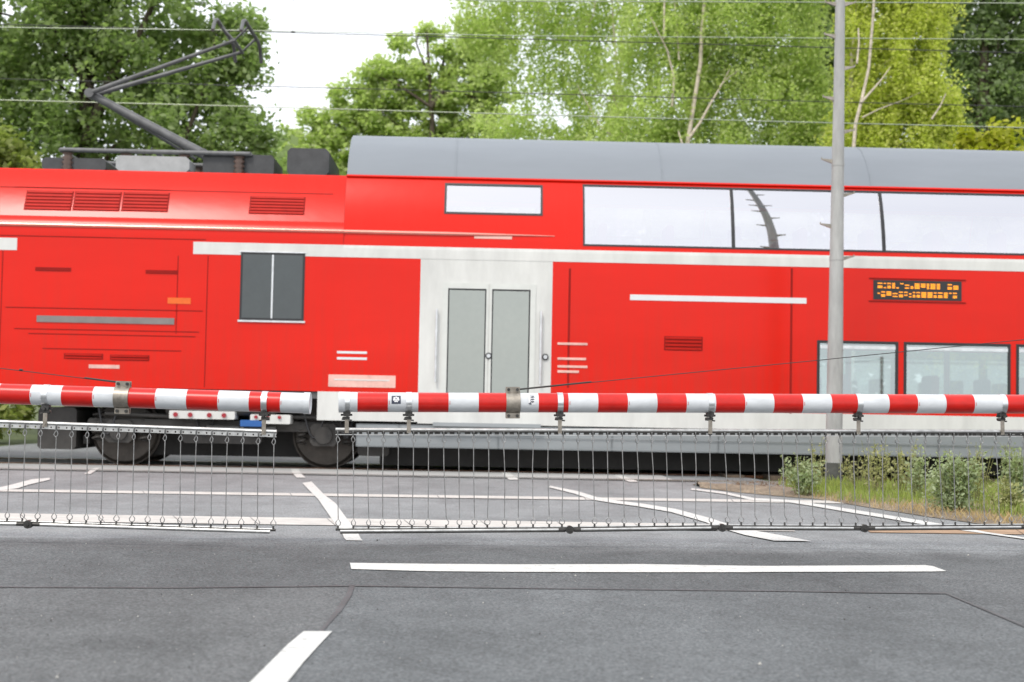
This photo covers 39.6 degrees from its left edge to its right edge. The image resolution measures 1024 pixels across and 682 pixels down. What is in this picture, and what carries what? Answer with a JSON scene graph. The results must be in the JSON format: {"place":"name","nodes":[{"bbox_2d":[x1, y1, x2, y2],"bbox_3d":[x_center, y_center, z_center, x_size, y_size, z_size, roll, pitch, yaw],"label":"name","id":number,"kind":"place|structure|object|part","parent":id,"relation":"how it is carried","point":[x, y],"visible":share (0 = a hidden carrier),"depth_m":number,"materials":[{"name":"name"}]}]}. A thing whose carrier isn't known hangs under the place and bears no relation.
{"place":"outdoors","nodes":[
{"label":"outdoors","id":0,"kind":"place"},
{"bbox_2d":[0,404,991,484],"bbox_3d":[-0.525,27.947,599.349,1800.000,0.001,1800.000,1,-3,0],"label":"ground","id":1,"kind":"structure","parent":0,"point":[19,439],"depth_m":33.65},
{"bbox_2d":[0,117,42,439],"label":"pale shrub","id":2,"kind":"object","parent":1,"relation":"on","point":[18,153],"visible":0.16,"depth_m":28.90,"materials":[{"name":"green plant"}]},
{"bbox_2d":[0,0,288,406],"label":"broadleaf tree","id":3,"kind":"object","parent":1,"relation":"on","point":[102,54],"visible":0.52,"depth_m":33.61,"materials":[{"name":"green plant"}]},
{"bbox_2d":[276,16,526,174],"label":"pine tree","id":4,"kind":"object","parent":1,"relation":"on","point":[338,132],"visible":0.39,"depth_m":44.04,"materials":[{"name":"green plant"}]},
{"bbox_2d":[1,113,1007,417],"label":"undergrowth","id":5,"kind":"object","parent":1,"relation":"on","point":[877,365],"visible":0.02,"depth_m":39.35,"materials":[{"name":"plant"}]},
{"bbox_2d":[440,0,650,141],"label":"birch tree","id":6,"kind":"object","parent":1,"relation":"on","point":[567,27],"visible":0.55,"depth_m":37.06,"materials":[{"name":"green plant"}]},
{"bbox_2d":[574,0,849,145],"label":"birch tree","id":7,"kind":"object","parent":1,"relation":"on","point":[769,75],"visible":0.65,"depth_m":34.76,"materials":[{"name":"green plant"}]},
{"bbox_2d":[774,0,902,370],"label":"dark tree","id":8,"kind":"object","parent":1,"relation":"on","point":[827,27],"visible":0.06,"depth_m":45.88,"materials":[{"name":"green plant"}]},
{"bbox_2d":[693,482,1023,523],"bbox_3d":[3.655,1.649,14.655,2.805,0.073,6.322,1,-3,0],"label":"verge","id":9,"kind":"structure","parent":1,"relation":"on","point":[776,490],"depth_m":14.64,"materials":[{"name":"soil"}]},
{"bbox_2d":[779,452,826,495],"bbox_3d":[3.203,1.472,15.601,0.510,0.506,0.561,1,-3,0],"label":"weed","id":10,"kind":"object","parent":9,"relation":"on","point":[805,480],"visible":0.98,"depth_m":15.60,"materials":[{"name":"green plant"}]},
{"bbox_2d":[808,436,828,481],"bbox_3d":[3.506,1.419,16.325,0.240,0.686,0.261,1,-3,0],"label":"weed","id":11,"kind":"object","parent":9,"relation":"on","point":[820,455],"visible":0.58,"depth_m":16.30,"materials":[{"name":"green plant"}]},
{"bbox_2d":[820,0,855,485],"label":"utility pole","id":12,"kind":"object","parent":9,"relation":"on","point":[837,257],"visible":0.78,"depth_m":17.91,"materials":[{"name":"metal"}]},
{"bbox_2d":[839,449,881,490],"bbox_3d":[3.939,1.490,16.192,0.509,0.551,0.274,0,-3,29],"label":"weed","id":13,"kind":"object","parent":9,"relation":"on","point":[850,472],"visible":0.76,"depth_m":16.20,"materials":[{"name":"green plant"}]},
{"bbox_2d":[858,436,888,491],"bbox_3d":[3.947,1.380,15.484,0.370,0.707,0.232,-1,-3,43],"label":"weed","id":14,"kind":"object","parent":9,"relation":"on","point":[876,481],"visible":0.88,"depth_m":15.46,"materials":[{"name":"green plant"}]},
{"bbox_2d":[778,475,1023,518],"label":"grass","id":15,"kind":"structure","parent":9,"relation":"on","point":[864,493],"depth_m":14.95,"materials":[{"name":"green plant"}]},
{"bbox_2d":[887,439,917,494],"bbox_3d":[4.198,1.383,15.296,0.362,0.692,0.275,1,-3,0],"label":"weed","id":16,"kind":"object","parent":9,"relation":"on","point":[900,462],"visible":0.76,"depth_m":15.24,"materials":[{"name":"green plant"}]},
{"bbox_2d":[900,444,934,498],"bbox_3d":[4.245,1.392,14.878,0.378,0.638,0.359,0,-3,30],"label":"weed","id":17,"kind":"object","parent":9,"relation":"on","point":[918,484],"visible":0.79,"depth_m":14.87,"materials":[{"name":"green plant"}]},
{"bbox_2d":[919,445,991,512],"bbox_3d":[4.145,1.298,13.250,0.676,0.677,0.531,1,-3,0],"label":"weed","id":18,"kind":"object","parent":9,"relation":"on","point":[961,487],"visible":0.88,"depth_m":13.19,"materials":[{"name":"green plant"}]},
{"bbox_2d":[968,443,994,502],"bbox_3d":[4.702,1.357,14.331,0.311,0.678,0.272,0,-3,25],"label":"weed","id":19,"kind":"object","parent":9,"relation":"on","point":[977,484],"visible":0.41,"depth_m":14.34,"materials":[{"name":"green plant"}]},
{"bbox_2d":[981,475,1023,512],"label":"weed","id":20,"kind":"object","parent":9,"relation":"on","point":[1005,499],"visible":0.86,"depth_m":13.00,"materials":[{"name":"green plant"}]},
{"bbox_2d":[994,442,1023,503],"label":"weed","id":21,"kind":"object","parent":9,"relation":"on","point":[1017,468],"visible":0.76,"depth_m":14.03,"materials":[{"name":"green plant"}]},
{"bbox_2d":[814,0,973,393],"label":"birch tree","id":22,"kind":"object","parent":1,"relation":"on","point":[908,80],"visible":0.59,"depth_m":32.86,"materials":[{"name":"green plant"}]},
{"bbox_2d":[908,0,1023,377],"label":"dark tree","id":23,"kind":"object","parent":1,"relation":"on","point":[998,82],"visible":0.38,"depth_m":40.81,"materials":[{"name":"green plant"}]},
{"bbox_2d":[923,115,1023,394],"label":"yellow bush","id":24,"kind":"object","parent":1,"relation":"on","point":[982,366],"visible":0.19,"depth_m":28.84,"materials":[{"name":"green plant"}]},
{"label":"track bed","id":25,"kind":"structure","parent":1,"relation":"on","visible":0},
{"bbox_2d":[0,457,860,474],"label":"rail","id":26,"kind":"object","parent":25,"relation":"on","point":[304,463],"visible":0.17,"depth_m":21.56,"materials":[{"name":"metal"}]},
{"bbox_2d":[0,468,929,485],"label":"steel edge strip","id":27,"kind":"object","parent":25,"relation":"on","point":[391,475],"visible":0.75,"depth_m":18.45,"materials":[{"name":"grey metal"}]},
{"bbox_2d":[0,462,931,480],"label":"rail","id":28,"kind":"object","parent":25,"relation":"on","point":[756,476],"visible":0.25,"depth_m":20.13,"materials":[{"name":"metal"}]},
{"bbox_2d":[0,18,1023,475],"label":"double deck train","id":29,"kind":"object","parent":28,"relation":"on","point":[440,264],"visible":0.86,"depth_m":19.72,"materials":[{"name":"paint"}]},
{"bbox_3d":[-3.298,-0.744,19.563,0.923,0.976,0.024,1,-3,-1],"label":"cab window","id":30,"kind":"part","parent":29,"relation":"part of","materials":[{"name":"glass"}]},
{"bbox_3d":[-0.654,0.047,19.610,0.634,1.694,0.042,1,-3,-1],"label":"door","id":31,"kind":"part","parent":29,"relation":"part of","materials":[{"name":"paint"}]},
{"bbox_3d":[-0.286,-1.927,21.094,1.373,0.461,2.598,1,-3,-1],"label":"window","id":32,"kind":"part","parent":29,"relation":"part of","materials":[{"name":"glass"}]},
{"bbox_3d":[-0.001,0.060,19.626,0.635,1.694,0.042,1,-3,-1],"label":"door","id":33,"kind":"part","parent":29,"relation":"part of","materials":[{"name":"paint"}]},
{"bbox_3d":[2.007,-1.686,21.141,2.098,0.903,2.774,1,-3,-1],"label":"window","id":34,"kind":"part","parent":29,"relation":"part of","materials":[{"name":"glass"}]},
{"bbox_3d":[4.107,-1.644,21.191,2.113,0.903,2.774,1,-3,-1],"label":"window","id":35,"kind":"part","parent":29,"relation":"part of","materials":[{"name":"glass"}]},
{"bbox_3d":[4.755,0.487,21.112,1.136,0.853,2.804,1,-3,-1],"label":"window","id":36,"kind":"part","parent":29,"relation":"part of","materials":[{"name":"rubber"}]},
{"bbox_3d":[6.223,-1.602,21.242,2.128,0.903,2.774,1,-3,-1],"label":"window","id":37,"kind":"part","parent":29,"relation":"part of","materials":[{"name":"glass"}]},
{"bbox_3d":[6.148,0.515,21.145,1.498,0.853,2.804,1,-3,-1],"label":"window","id":38,"kind":"part","parent":29,"relation":"part of","materials":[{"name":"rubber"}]},
{"bbox_3d":[7.724,0.546,21.183,1.504,0.853,2.804,1,-3,-1],"label":"window","id":39,"kind":"part","parent":29,"relation":"part of","materials":[{"name":"glass"}]},
{"bbox_2d":[705,471,744,477],"bbox_3d":[3.062,2.002,21.008,0.260,0.165,2.600,1,-3,-1],"label":"sleeper","id":40,"kind":"object","parent":25,"relation":"in","point":[729,474],"visible":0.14,"depth_m":20.07,"materials":[{"name":"brown wood"}]},
{"bbox_2d":[743,471,788,480],"bbox_3d":[3.682,2.014,21.023,0.260,0.165,2.600,1,-3,-1],"label":"sleeper","id":41,"kind":"object","parent":25,"relation":"in","point":[774,476],"visible":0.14,"depth_m":20.14,"materials":[{"name":"brown wood"}]},
{"bbox_2d":[727,480,981,489],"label":"ballast stones","id":42,"kind":"object","parent":25,"relation":"on","point":[758,482],"visible":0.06,"depth_m":18.12,"materials":[{"name":"gravel"}]},
{"bbox_2d":[843,473,874,480],"bbox_3d":[4.921,2.039,21.053,0.260,0.165,2.600,1,-3,-1],"label":"sleeper","id":43,"kind":"object","parent":25,"relation":"in","point":[856,475],"visible":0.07,"depth_m":20.07,"materials":[{"name":"brown wood"}]},
{"bbox_2d":[865,474,913,482],"bbox_3d":[5.541,2.051,21.068,0.260,0.165,2.600,1,-3,-1],"label":"sleeper","id":44,"kind":"object","parent":25,"relation":"in","point":[888,475],"visible":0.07,"depth_m":20.52,"materials":[{"name":"brown wood"}]},
{"bbox_2d":[966,476,999,483],"bbox_3d":[6.780,2.076,21.097,0.260,0.165,2.600,1,-3,-1],"label":"sleeper","id":45,"kind":"object","parent":25,"relation":"in","point":[992,479],"visible":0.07,"depth_m":19.94,"materials":[{"name":"brown wood"}]},
{"bbox_2d":[1,0,1020,393],"label":"sky","id":46,"kind":"structure","parent":0,"point":[306,60],"materials":[{"name":"white"}]},
{"bbox_2d":[0,443,1023,591],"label":"road","id":47,"kind":"structure","parent":0,"point":[291,506],"depth_m":13.39,"materials":[{"name":"grey asphalt"}]},
{"bbox_2d":[0,368,311,533],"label":"level crossing barrier","id":48,"kind":"object","parent":47,"relation":"on","point":[122,397],"visible":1,"depth_m":9.11,"materials":[{"name":"metal"}]},
{"bbox_2d":[0,586,348,681],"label":"road surface","id":49,"kind":"object","parent":47,"relation":"on","point":[221,643],"visible":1,"depth_m":5.81,"materials":[{"name":"grey asphalt"}]},
{"bbox_2d":[0,463,671,479],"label":"crossing panel","id":50,"kind":"object","parent":47,"relation":"on","point":[302,470],"visible":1,"depth_m":19.26,"materials":[{"name":"grey concrete"}]},
{"bbox_2d":[0,458,698,481],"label":"flange groove","id":51,"kind":"object","parent":47,"relation":"on","point":[336,475],"visible":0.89,"depth_m":19.94,"materials":[{"name":"rubber"}]},
{"bbox_2d":[10,539,1001,681],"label":"grit","id":52,"kind":"object","parent":47,"relation":"on","point":[759,663],"visible":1,"depth_m":6.48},
{"bbox_2d":[0,537,1023,624],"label":"road patch","id":53,"kind":"object","parent":47,"relation":"on","point":[978,574],"visible":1,"depth_m":8.45,"materials":[{"name":"grey asphalt"}]},
{"bbox_2d":[0,468,1023,681],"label":"road markings","id":54,"kind":"object","parent":47,"relation":"on","point":[286,662],"visible":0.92,"depth_m":8.39,"materials":[{"name":"paint"}]},
{"bbox_2d":[0,489,1023,533],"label":"concrete strip","id":55,"kind":"object","parent":47,"relation":"on","point":[235,520],"visible":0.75,"depth_m":11.37,"materials":[{"name":"grey concrete"}]},
{"bbox_2d":[288,586,1023,681],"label":"road surface","id":56,"kind":"object","parent":47,"relation":"on","point":[661,635],"visible":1,"depth_m":5.86,"materials":[{"name":"grey asphalt"}]},
{"bbox_2d":[0,585,1023,630],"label":"tar seam","id":57,"kind":"object","parent":56,"relation":"on","point":[340,607],"visible":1,"depth_m":7.23,"materials":[{"name":"black asphalt"}]},
{"bbox_2d":[335,339,1023,533],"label":"level crossing barrier","id":58,"kind":"object","parent":47,"relation":"on","point":[512,402],"visible":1,"depth_m":9.57,"materials":[{"name":"metal"}]},
{"bbox_2d":[0,99,1023,127],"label":"overhead wire","id":59,"kind":"object","parent":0,"point":[515,114],"visible":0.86,"depth_m":23.39,"materials":[{"name":"grey metal"}]},
{"bbox_2d":[0,78,1023,106],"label":"overhead wire","id":60,"kind":"object","parent":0,"point":[521,93],"visible":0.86,"depth_m":25.72,"materials":[{"name":"black metal"}]},
{"bbox_2d":[0,24,1023,52],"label":"overhead wire","id":61,"kind":"object","parent":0,"point":[528,39],"visible":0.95,"depth_m":23.44,"materials":[{"name":"black metal"}]},
{"bbox_2d":[467,0,1023,3],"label":"overhead wire","id":62,"kind":"object","parent":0,"point":[744,1],"visible":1,"depth_m":21.25,"materials":[{"name":"grey metal"}]},
{"bbox_2d":[0,27,1023,39],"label":"overhead wire","id":63,"kind":"object","parent":62,"relation":"hanging from","point":[509,35],"visible":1,"depth_m":21.22,"materials":[{"name":"grey metal"}]}
]}

